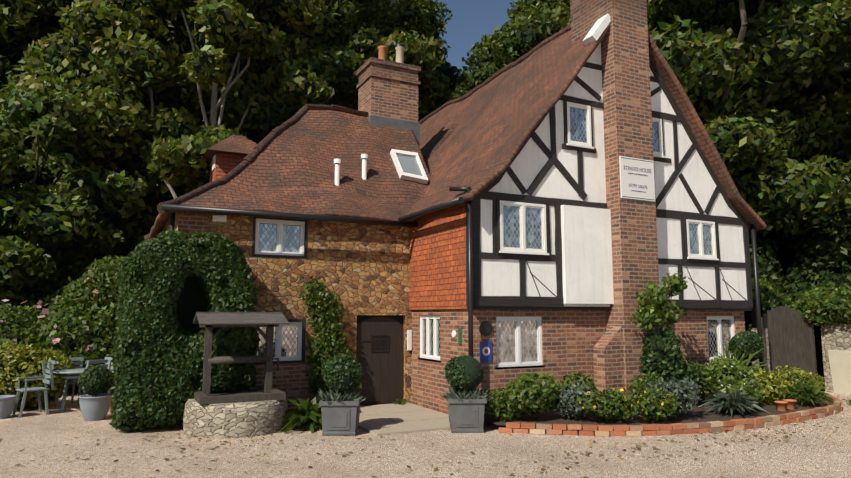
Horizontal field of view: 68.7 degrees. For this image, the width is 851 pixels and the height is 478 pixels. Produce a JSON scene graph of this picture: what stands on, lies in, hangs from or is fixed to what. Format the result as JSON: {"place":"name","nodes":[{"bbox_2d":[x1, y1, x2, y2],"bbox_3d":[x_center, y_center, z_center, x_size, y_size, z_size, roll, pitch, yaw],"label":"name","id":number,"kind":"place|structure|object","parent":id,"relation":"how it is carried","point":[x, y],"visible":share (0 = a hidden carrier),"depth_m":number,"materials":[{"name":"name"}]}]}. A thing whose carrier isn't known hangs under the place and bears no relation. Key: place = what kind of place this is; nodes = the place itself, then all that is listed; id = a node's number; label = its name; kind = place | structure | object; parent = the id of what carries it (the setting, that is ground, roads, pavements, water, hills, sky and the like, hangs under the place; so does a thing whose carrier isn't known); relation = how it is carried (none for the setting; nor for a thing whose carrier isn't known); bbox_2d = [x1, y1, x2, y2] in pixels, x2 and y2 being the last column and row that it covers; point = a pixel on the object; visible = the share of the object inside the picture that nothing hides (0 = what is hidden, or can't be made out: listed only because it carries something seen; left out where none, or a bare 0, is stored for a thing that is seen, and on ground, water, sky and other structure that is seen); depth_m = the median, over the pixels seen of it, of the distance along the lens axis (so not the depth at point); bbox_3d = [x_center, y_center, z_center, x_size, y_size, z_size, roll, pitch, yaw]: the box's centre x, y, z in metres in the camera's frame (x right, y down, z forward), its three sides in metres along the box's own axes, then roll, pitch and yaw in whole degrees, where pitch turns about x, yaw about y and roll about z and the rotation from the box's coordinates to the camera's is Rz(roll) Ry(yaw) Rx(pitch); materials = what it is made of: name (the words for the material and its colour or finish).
{"place":"outdoors","nodes":[
{"label":"outdoors","id":0,"kind":"place"},
{"bbox_2d":[0,265,76,309],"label":"dark shrub","id":1,"kind":"object","parent":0,"point":[39,286],"depth_m":16.11,"materials":[{"name":"green plant"}]},
{"bbox_2d":[42,244,79,285],"bbox_3d":[-22.001,1.415,32.990,9.824,8.231,10.885,3,-8,-26],"label":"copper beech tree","id":2,"kind":"object","parent":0,"point":[55,248],"depth_m":31.39,"materials":[{"name":"black plant"}]},
{"bbox_2d":[138,0,387,168],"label":"tree leaves","id":3,"kind":"object","parent":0,"point":[359,60],"depth_m":21.07,"materials":[{"name":"green plant"}]},
{"bbox_2d":[15,0,524,77],"label":"sky","id":4,"kind":"structure","parent":0,"point":[471,19],"materials":[{"name":"blue"}]},
{"bbox_2d":[246,0,452,121],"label":"tree leaves","id":5,"kind":"object","parent":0,"point":[428,74],"depth_m":25.30,"materials":[{"name":"green plant"}]},
{"bbox_2d":[0,384,850,477],"bbox_3d":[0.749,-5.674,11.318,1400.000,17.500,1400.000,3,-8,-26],"label":"ground","id":6,"kind":"structure","parent":0,"point":[54,431],"depth_m":7.93,"materials":[{"name":"beige gravel"}]},
{"bbox_2d":[0,395,16,418],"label":"grey pot","id":7,"kind":"object","parent":6,"relation":"on","point":[7,403],"visible":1,"depth_m":10.57,"materials":[{"name":"grey ceramic"}]},
{"bbox_2d":[0,42,20,92],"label":"tree leaves","id":8,"kind":"object","parent":6,"relation":"on","point":[4,53],"depth_m":27.79,"materials":[{"name":"green plant"}]},
{"bbox_2d":[12,360,55,417],"bbox_3d":[-6.942,2.639,11.060,0.488,0.934,0.527,-7,-9,43],"label":"garden chair","id":9,"kind":"object","parent":6,"relation":"on","point":[50,366],"visible":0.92,"depth_m":11.07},
{"bbox_2d":[0,341,73,410],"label":"yellow green shrub","id":10,"kind":"object","parent":6,"relation":"on","point":[10,350],"depth_m":11.43,"materials":[{"name":"plant"}]},
{"bbox_2d":[36,286,66,310],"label":"garden hedge","id":11,"kind":"object","parent":6,"relation":"on","point":[48,299],"depth_m":15.40,"materials":[{"name":"green plant"}]},
{"bbox_2d":[0,255,123,393],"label":"rose bush","id":12,"kind":"object","parent":6,"relation":"on","point":[73,290],"depth_m":13.39,"materials":[{"name":"green plant"}]},
{"bbox_2d":[0,1,128,275],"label":"tree leaves","id":13,"kind":"object","parent":6,"relation":"on","point":[44,32],"depth_m":22.48,"materials":[{"name":"green plant"}]},
{"bbox_2d":[48,357,83,407],"bbox_3d":[-6.998,2.769,12.135,0.527,0.934,0.488,-7,-9,43],"label":"garden chair","id":14,"kind":"object","parent":6,"relation":"on","point":[75,363],"visible":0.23,"depth_m":12.09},
{"bbox_2d":[2,43,132,254],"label":"tree leaves","id":15,"kind":"object","parent":6,"relation":"on","point":[14,55],"depth_m":26.50,"materials":[{"name":"green plant"}]},
{"bbox_2d":[53,368,85,412],"bbox_3d":[-6.427,2.806,11.585,0.960,0.733,0.960,3,-8,-26],"label":"garden table","id":16,"kind":"object","parent":6,"relation":"on","point":[74,373],"visible":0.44,"depth_m":11.30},
{"bbox_2d":[0,83,148,306],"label":"tree leaves","id":17,"kind":"object","parent":6,"relation":"on","point":[22,212],"depth_m":16.68,"materials":[{"name":"green plant"}]},
{"bbox_2d":[78,393,112,420],"bbox_3d":[-5.566,2.839,10.495,0.518,0.400,0.518,3,-8,-26],"label":"plant pot","id":18,"kind":"object","parent":6,"relation":"on","point":[93,408],"visible":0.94,"depth_m":10.33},
{"bbox_2d":[77,364,114,396],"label":"potted shrub","id":19,"kind":"object","parent":18,"relation":"on","point":[87,382],"depth_m":10.40,"materials":[{"name":"green plant"}]},
{"bbox_2d":[85,359,114,393],"bbox_3d":[-5.788,2.654,11.177,0.527,0.934,0.488,-5,-8,33],"label":"garden chair","id":20,"kind":"object","parent":6,"relation":"on","point":[89,362],"visible":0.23,"depth_m":11.39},
{"bbox_2d":[105,357,113,393],"bbox_3d":[-5.950,2.776,12.193,0.488,0.934,0.527,-5,-9,38],"label":"garden chair","id":21,"kind":"object","parent":6,"relation":"on","point":[109,358],"visible":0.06,"depth_m":12.05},
{"bbox_2d":[0,0,267,259],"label":"tree leaves","id":22,"kind":"object","parent":6,"relation":"on","point":[112,155],"depth_m":18.57,"materials":[{"name":"green plant"}]},
{"bbox_2d":[109,230,259,431],"bbox_3d":[-3.856,1.414,10.127,2.198,3.160,1.214,4,-8,-30],"label":"topiary hedge","id":23,"kind":"object","parent":6,"relation":"on","point":[149,325],"depth_m":9.62,"materials":[{"name":"green plant"}]},
{"bbox_2d":[55,0,334,198],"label":"tree leaves","id":24,"kind":"object","parent":6,"relation":"on","point":[155,158],"depth_m":17.97,"materials":[{"name":"green plant"}]},
{"bbox_2d":[183,398,287,438],"bbox_3d":[-2.928,2.704,9.674,1.560,0.470,1.560,3,-8,-26],"label":"well base","id":25,"kind":"object","parent":6,"relation":"on","point":[240,419],"visible":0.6,"depth_m":9.01,"materials":[{"name":"beige stone"}]},
{"bbox_2d":[194,325,285,404],"bbox_3d":[-2.922,1.891,9.775,1.253,1.170,1.080,3,-8,-26],"label":"well frame","id":26,"kind":"object","parent":25,"relation":"on","point":[267,391],"visible":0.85,"depth_m":9.60,"materials":[{"name":"wood"}]},
{"bbox_2d":[193,312,288,324],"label":"well roof boards","id":27,"kind":"object","parent":26,"relation":"on","point":[239,318],"visible":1,"depth_m":9.62,"materials":[{"name":"grey wood"}]},
{"bbox_2d":[255,95,312,134],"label":"tree leaves","id":28,"kind":"object","parent":6,"relation":"on","point":[272,110],"depth_m":19.31,"materials":[{"name":"green plant"}]},
{"bbox_2d":[183,0,384,46],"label":"tree leaves","id":29,"kind":"object","parent":6,"relation":"on","point":[375,4],"depth_m":30.53,"materials":[{"name":"green plant"}]},
{"bbox_2d":[162,213,411,419],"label":"stone walls","id":30,"kind":"structure","parent":6,"relation":"on","point":[362,269],"depth_m":11.96,"materials":[{"name":"brown stone"}]},
{"bbox_2d":[357,315,402,326],"bbox_3d":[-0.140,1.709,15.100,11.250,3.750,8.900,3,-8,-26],"label":"door frame","id":31,"kind":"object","parent":30,"relation":"in","point":[398,318],"depth_m":12.35,"materials":[{"name":"black wood"}]},
{"bbox_2d":[278,397,321,432],"bbox_3d":[-1.936,2.776,9.871,1.387,0.568,1.367,-1,-7,6],"label":"fern","id":32,"kind":"object","parent":6,"relation":"on","point":[305,415],"visible":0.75,"depth_m":9.54,"materials":[{"name":"green plant"}]},
{"bbox_2d":[319,396,361,435],"bbox_3d":[-1.265,2.647,9.323,0.574,0.500,0.574,0,-7,0],"label":"planter","id":33,"kind":"object","parent":6,"relation":"on","point":[340,419],"visible":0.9,"depth_m":9.07,"materials":[{"name":"grey stone"}]},
{"bbox_2d":[316,388,364,404],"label":"potted plant","id":34,"kind":"object","parent":33,"relation":"on","point":[331,395],"visible":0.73,"depth_m":9.22,"materials":[{"name":"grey plant"}]},
{"bbox_2d":[321,353,362,393],"bbox_3d":[-1.249,2.086,9.396,0.641,0.732,0.603,3,-8,-26],"label":"topiary ball","id":35,"kind":"object","parent":34,"relation":"on","point":[331,361],"depth_m":9.21,"materials":[{"name":"green plant"}]},
{"bbox_2d":[286,0,452,62],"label":"tree leaves","id":36,"kind":"object","parent":6,"relation":"on","point":[440,24],"depth_m":34.55,"materials":[{"name":"green plant"}]},
{"bbox_2d":[358,403,449,435],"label":"door paving","id":37,"kind":"structure","parent":6,"relation":"on","point":[384,419],"depth_m":10.28,"materials":[{"name":"beige stone"}]},
{"bbox_2d":[299,276,361,397],"bbox_3d":[-1.734,1.926,11.562,1.252,2.485,0.494,3,-8,-26],"label":"climbing plant","id":38,"kind":"object","parent":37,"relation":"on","point":[326,326],"depth_m":11.48,"materials":[{"name":"green plant"}]},
{"bbox_2d":[392,398,406,404],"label":"plant","id":39,"kind":"object","parent":37,"relation":"on","point":[402,402],"visible":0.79,"depth_m":12.02,"materials":[{"name":"green plant"}]},
{"bbox_2d":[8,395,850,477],"bbox_3d":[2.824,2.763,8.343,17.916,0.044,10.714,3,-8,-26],"label":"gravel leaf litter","id":40,"kind":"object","parent":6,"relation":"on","point":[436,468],"visible":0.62,"depth_m":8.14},
{"bbox_2d":[433,1,446,44],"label":"tree leaves","id":41,"kind":"object","parent":6,"relation":"on","point":[442,30],"depth_m":41.77,"materials":[{"name":"green plant"}]},
{"bbox_2d":[430,57,478,99],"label":"tree leaves","id":42,"kind":"object","parent":6,"relation":"on","point":[449,71],"depth_m":37.08,"materials":[{"name":"green plant"}]},
{"bbox_2d":[441,76,483,100],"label":"tree leaves","id":43,"kind":"object","parent":6,"relation":"on","point":[459,90],"depth_m":31.39,"materials":[{"name":"green plant"}]},
{"bbox_2d":[178,213,749,420],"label":"brick walls","id":44,"kind":"structure","parent":6,"relation":"on","point":[570,339],"depth_m":11.32,"materials":[{"name":"red brick"}]},
{"bbox_2d":[149,23,767,238],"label":"roof","id":45,"kind":"structure","parent":44,"relation":"on","point":[497,120],"depth_m":13.05,"materials":[{"name":"tile"}]},
{"bbox_2d":[334,154,367,185],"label":"roof vents","id":46,"kind":"object","parent":45,"relation":"attached to","point":[364,158],"visible":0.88,"depth_m":12.84,"materials":[{"name":"white plastic"}]},
{"bbox_2d":[144,24,570,239],"bbox_3d":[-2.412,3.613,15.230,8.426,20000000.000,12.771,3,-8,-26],"label":"ridge tiles","id":47,"kind":"object","parent":45,"relation":"on","point":[258,148],"visible":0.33,"depth_m":14.24,"materials":[{"name":"brown tile"}]},
{"bbox_2d":[367,115,419,144],"bbox_3d":[-0.945,-2.598,15.611,1.320,0.580,0.960,3,-8,-26],"label":"chimney flashing","id":48,"kind":"object","parent":45,"relation":"attached to","point":[393,123],"visible":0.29,"depth_m":15.22,"materials":[{"name":"grey metal"}]},
{"bbox_2d":[390,149,428,183],"bbox_3d":[-0.379,-1.642,14.171,0.660,0.871,0.690,3,-8,-26],"label":"skylight","id":49,"kind":"object","parent":45,"relation":"on","point":[408,165],"visible":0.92,"depth_m":14.12,"materials":[{"name":"white paint"}]},
{"bbox_2d":[452,321,492,362],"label":"wall signs","id":50,"kind":"object","parent":44,"relation":"attached to","point":[485,328],"depth_m":10.54,"materials":[{"name":"multicoloured paint"}]},
{"bbox_2d":[447,394,486,432],"bbox_3d":[0.623,2.674,9.547,0.574,0.500,0.574,0,-7,0],"label":"planter","id":51,"kind":"object","parent":6,"relation":"on","point":[466,416],"visible":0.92,"depth_m":9.29,"materials":[{"name":"grey stone"}]},
{"bbox_2d":[456,32,505,86],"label":"tree leaves","id":52,"kind":"object","parent":6,"relation":"on","point":[484,70],"depth_m":36.56,"materials":[{"name":"green plant"}]},
{"bbox_2d":[252,59,752,405],"bbox_3d":[1.973,-0.482,12.565,10.232,7.452,2.561,3,-8,-26],"label":"timber frame","id":53,"kind":"object","parent":6,"relation":"on","point":[522,301],"visible":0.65,"depth_m":11.62,"materials":[{"name":"black wood"}]},
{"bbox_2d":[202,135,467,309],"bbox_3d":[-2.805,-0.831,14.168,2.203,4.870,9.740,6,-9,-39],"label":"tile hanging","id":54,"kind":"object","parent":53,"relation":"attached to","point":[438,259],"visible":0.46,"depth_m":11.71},
{"bbox_2d":[356,316,403,405],"bbox_3d":[-0.906,2.381,12.208,1.030,1.720,0.050,3,-8,-26],"label":"front door","id":55,"kind":"structure","parent":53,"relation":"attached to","point":[392,362],"depth_m":12.21,"materials":[{"name":"brown wood"}]},
{"bbox_2d":[161,187,763,389],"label":"gutters and downpipes","id":56,"kind":"object","parent":53,"relation":"attached to","point":[403,222],"visible":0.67,"depth_m":11.12,"materials":[{"name":"black metal"}]},
{"bbox_2d":[212,14,734,369],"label":"white window frames","id":57,"kind":"structure","parent":53,"relation":"attached to","point":[598,28],"depth_m":11.56,"materials":[{"name":"white wood"}]},
{"bbox_2d":[258,107,730,362],"bbox_3d":[1.794,-0.019,12.428,9.740,4.940,2.521,3,-8,-26],"label":"window glass","id":58,"kind":"object","parent":57,"relation":"in","point":[511,214],"visible":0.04,"depth_m":11.46,"materials":[{"name":"glass"}]},
{"bbox_2d":[480,42,746,306],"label":"plaster panels","id":59,"kind":"object","parent":53,"relation":"attached to","point":[587,275],"visible":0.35,"depth_m":11.68,"materials":[{"name":"white paint"}]},
{"bbox_2d":[356,0,660,403],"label":"chimneys","id":60,"kind":"object","parent":6,"relation":"on","point":[387,88],"visible":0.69,"depth_m":11.98,"materials":[{"name":"brick"}]},
{"bbox_2d":[378,46,386,59],"bbox_3d":[-1.084,-4.577,15.612,0.220,0.470,0.214,3,-8,-26],"label":"chimney pot","id":61,"kind":"object","parent":60,"relation":"on","point":[382,52],"visible":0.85,"depth_m":15.54,"materials":[{"name":"orange ceramic"}]},
{"bbox_2d":[395,43,404,62],"bbox_3d":[-0.654,-4.636,15.835,0.260,0.640,0.253,3,-8,-26],"label":"chimney pot","id":62,"kind":"object","parent":60,"relation":"on","point":[399,48],"visible":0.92,"depth_m":15.75,"materials":[{"name":"beige ceramic"}]},
{"bbox_2d":[619,156,654,201],"bbox_3d":[4.043,-1.143,11.880,0.860,0.800,0.027,3,-8,-26],"label":"sign board","id":63,"kind":"object","parent":60,"relation":"attached to","point":[626,178],"visible":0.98,"depth_m":11.86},
{"bbox_2d":[624,166,650,172],"bbox_3d":[4.050,-1.329,11.890,0.706,0.076,0.002,3,-8,-26],"label":"sign lettering","id":64,"kind":"object","parent":63,"relation":"on","point":[641,169],"visible":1,"depth_m":11.93},
{"bbox_2d":[492,0,569,62],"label":"tree leaves","id":65,"kind":"object","parent":6,"relation":"on","point":[520,5],"depth_m":29.38,"materials":[{"name":"green plant"}]},
{"bbox_2d":[556,360,702,397],"bbox_3d":[3.760,2.676,11.372,3.524,0.858,0.642,3,-8,-26],"label":"shrub","id":66,"kind":"object","parent":6,"relation":"on","point":[578,377],"depth_m":10.70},
{"bbox_2d":[499,395,843,435],"bbox_3d":[4.941,2.984,10.623,7.932,0.153,1.916,4,-8,-31],"label":"brick edging","id":67,"kind":"object","parent":6,"relation":"on","point":[691,428],"visible":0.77,"depth_m":9.28,"materials":[{"name":"brick"}]},
{"bbox_2d":[638,291,705,403],"bbox_3d":[4.458,1.942,11.302,1.320,2.330,0.847,3,-8,-26],"label":"tall bed shrub","id":68,"kind":"object","parent":6,"relation":"on","point":[680,367],"depth_m":11.01,"materials":[{"name":"green plant"}]},
{"bbox_2d":[751,306,816,374],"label":"garden gate","id":69,"kind":"structure","parent":6,"relation":"on","point":[791,339],"depth_m":14.38,"materials":[{"name":"brown wood"}]},
{"bbox_2d":[748,323,850,392],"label":"garden stone wall","id":70,"kind":"structure","parent":6,"relation":"on","point":[834,337],"depth_m":14.19,"materials":[{"name":"beige stone"}]},
{"bbox_2d":[758,169,850,284],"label":"tree leaves","id":71,"kind":"object","parent":6,"relation":"on","point":[790,239],"depth_m":18.98,"materials":[{"name":"green plant"}]},
{"bbox_2d":[828,350,850,394],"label":"wall panel","id":72,"kind":"object","parent":6,"relation":"on","point":[840,363],"depth_m":13.85,"materials":[{"name":"beige paint"}]},
{"bbox_2d":[629,271,687,332],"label":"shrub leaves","id":73,"kind":"object","parent":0,"point":[650,313],"visible":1,"depth_m":11.29,"materials":[{"name":"green plant"}]},
{"bbox_2d":[484,393,833,427],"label":"flower bed soil","id":74,"kind":"structure","parent":0,"point":[689,416],"depth_m":9.95,"materials":[{"name":"brown soil"}]},
{"bbox_2d":[484,372,561,420],"bbox_3d":[1.561,2.471,9.756,1.306,0.791,0.928,3,-8,-26],"label":"bed shrub","id":75,"kind":"object","parent":74,"relation":"on","point":[517,408],"depth_m":9.58,"materials":[{"name":"green plant"}]},
{"bbox_2d":[552,378,701,419],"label":"shrubs","id":76,"kind":"object","parent":74,"relation":"on","point":[570,410],"depth_m":9.74,"materials":[{"name":"plant"}]},
{"bbox_2d":[575,387,681,422],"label":"flowering shrubs","id":77,"kind":"object","parent":74,"relation":"on","point":[605,413],"depth_m":9.46,"materials":[{"name":"green plant"}]},
{"bbox_2d":[623,372,667,400],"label":"shrub","id":78,"kind":"object","parent":74,"relation":"on","point":[641,381],"depth_m":10.55,"materials":[{"name":"green plant"}]},
{"bbox_2d":[699,356,764,410],"bbox_3d":[5.412,2.532,10.986,1.345,0.910,1.267,3,-8,-26],"label":"flower shrub","id":79,"kind":"object","parent":74,"relation":"on","point":[749,380],"depth_m":10.91,"materials":[{"name":"green plant"}]},
{"bbox_2d":[696,385,769,415],"bbox_3d":[5.046,2.655,10.315,1.104,0.500,1.056,3,-8,-26],"label":"spiky plant","id":80,"kind":"object","parent":74,"relation":"on","point":[730,403],"visible":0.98,"depth_m":10.21,"materials":[{"name":"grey plant"}]},
{"bbox_2d":[699,340,771,396],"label":"tall plant stems","id":81,"kind":"object","parent":74,"relation":"on","point":[742,358],"visible":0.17,"depth_m":12.40,"materials":[{"name":"green plant"}]},
{"bbox_2d":[700,359,789,404],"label":"shrub leaves","id":82,"kind":"object","parent":74,"relation":"on","point":[780,391],"visible":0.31,"depth_m":11.39,"materials":[{"name":"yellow plant"}]},
{"bbox_2d":[774,401,787,410],"bbox_3d":[6.152,2.892,10.766,0.216,0.160,0.216,3,-8,-26],"label":"terracotta pot","id":83,"kind":"object","parent":74,"relation":"on","point":[781,405],"visible":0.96,"depth_m":10.70,"materials":[{"name":"orange ceramic"}]},
{"bbox_2d":[783,399,796,408],"bbox_3d":[6.420,2.916,10.965,0.216,0.160,0.216,3,-8,-26],"label":"terracotta pot","id":84,"kind":"object","parent":74,"relation":"on","point":[791,404],"visible":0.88,"depth_m":10.89,"materials":[{"name":"orange ceramic"}]},
{"bbox_2d":[770,365,824,398],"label":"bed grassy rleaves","id":85,"kind":"object","parent":74,"relation":"on","point":[799,372],"visible":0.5,"depth_m":11.96,"materials":[{"name":"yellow plant"}]},
{"bbox_2d":[785,376,807,390],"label":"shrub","id":86,"kind":"object","parent":85,"relation":"on","point":[798,377],"visible":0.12,"depth_m":11.95,"materials":[{"name":"green plant"}]},
{"bbox_2d":[785,381,836,406],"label":"shrub","id":87,"kind":"object","parent":74,"relation":"on","point":[807,393],"visible":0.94,"depth_m":11.21,"materials":[{"name":"green plant"}]},
{"bbox_2d":[473,0,850,262],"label":"tree leaves","id":88,"kind":"object","parent":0,"point":[761,163],"depth_m":17.71,"materials":[{"name":"green plant"}]},
{"bbox_2d":[547,0,820,112],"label":"tree leaves","id":89,"kind":"object","parent":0,"point":[565,1],"depth_m":23.68,"materials":[{"name":"green plant"}]},
{"bbox_2d":[728,330,763,361],"bbox_3d":[6.604,2.520,12.781,0.690,1.283,0.663,3,-8,-26],"label":"topiary ball","id":90,"kind":"object","parent":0,"point":[758,355],"depth_m":12.64,"materials":[{"name":"green plant"}]},
{"bbox_2d":[698,0,850,159],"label":"tree leaves","id":91,"kind":"object","parent":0,"point":[826,120],"depth_m":19.42,"materials":[{"name":"green plant"}]},
{"bbox_2d":[747,277,850,326],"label":"wall shrubs","id":92,"kind":"object","parent":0,"point":[805,304],"depth_m":14.48,"materials":[{"name":"green plant"}]},
{"bbox_2d":[748,232,850,327],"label":"shrubs","id":93,"kind":"object","parent":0,"point":[769,266],"depth_m":18.32,"materials":[{"name":"green plant"}]},
{"bbox_2d":[812,76,850,236],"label":"tree leaves","id":94,"kind":"object","parent":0,"point":[845,153],"depth_m":19.37,"materials":[{"name":"green plant"}]},
{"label":"planter soil","id":95,"kind":"structure","parent":0,"visible":0},
{"bbox_2d":[440,384,494,401],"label":"potted plant foliage","id":96,"kind":"object","parent":95,"relation":"on","point":[459,395],"visible":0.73,"depth_m":9.46,"materials":[{"name":"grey plant"}]},
{"bbox_2d":[444,355,483,393],"bbox_3d":[0.589,2.137,9.627,0.645,0.685,0.601,3,-8,-26],"label":"topiary ball","id":97,"kind":"object","parent":96,"relation":"on","point":[450,370],"depth_m":9.43,"materials":[{"name":"green plant"}]}
]}

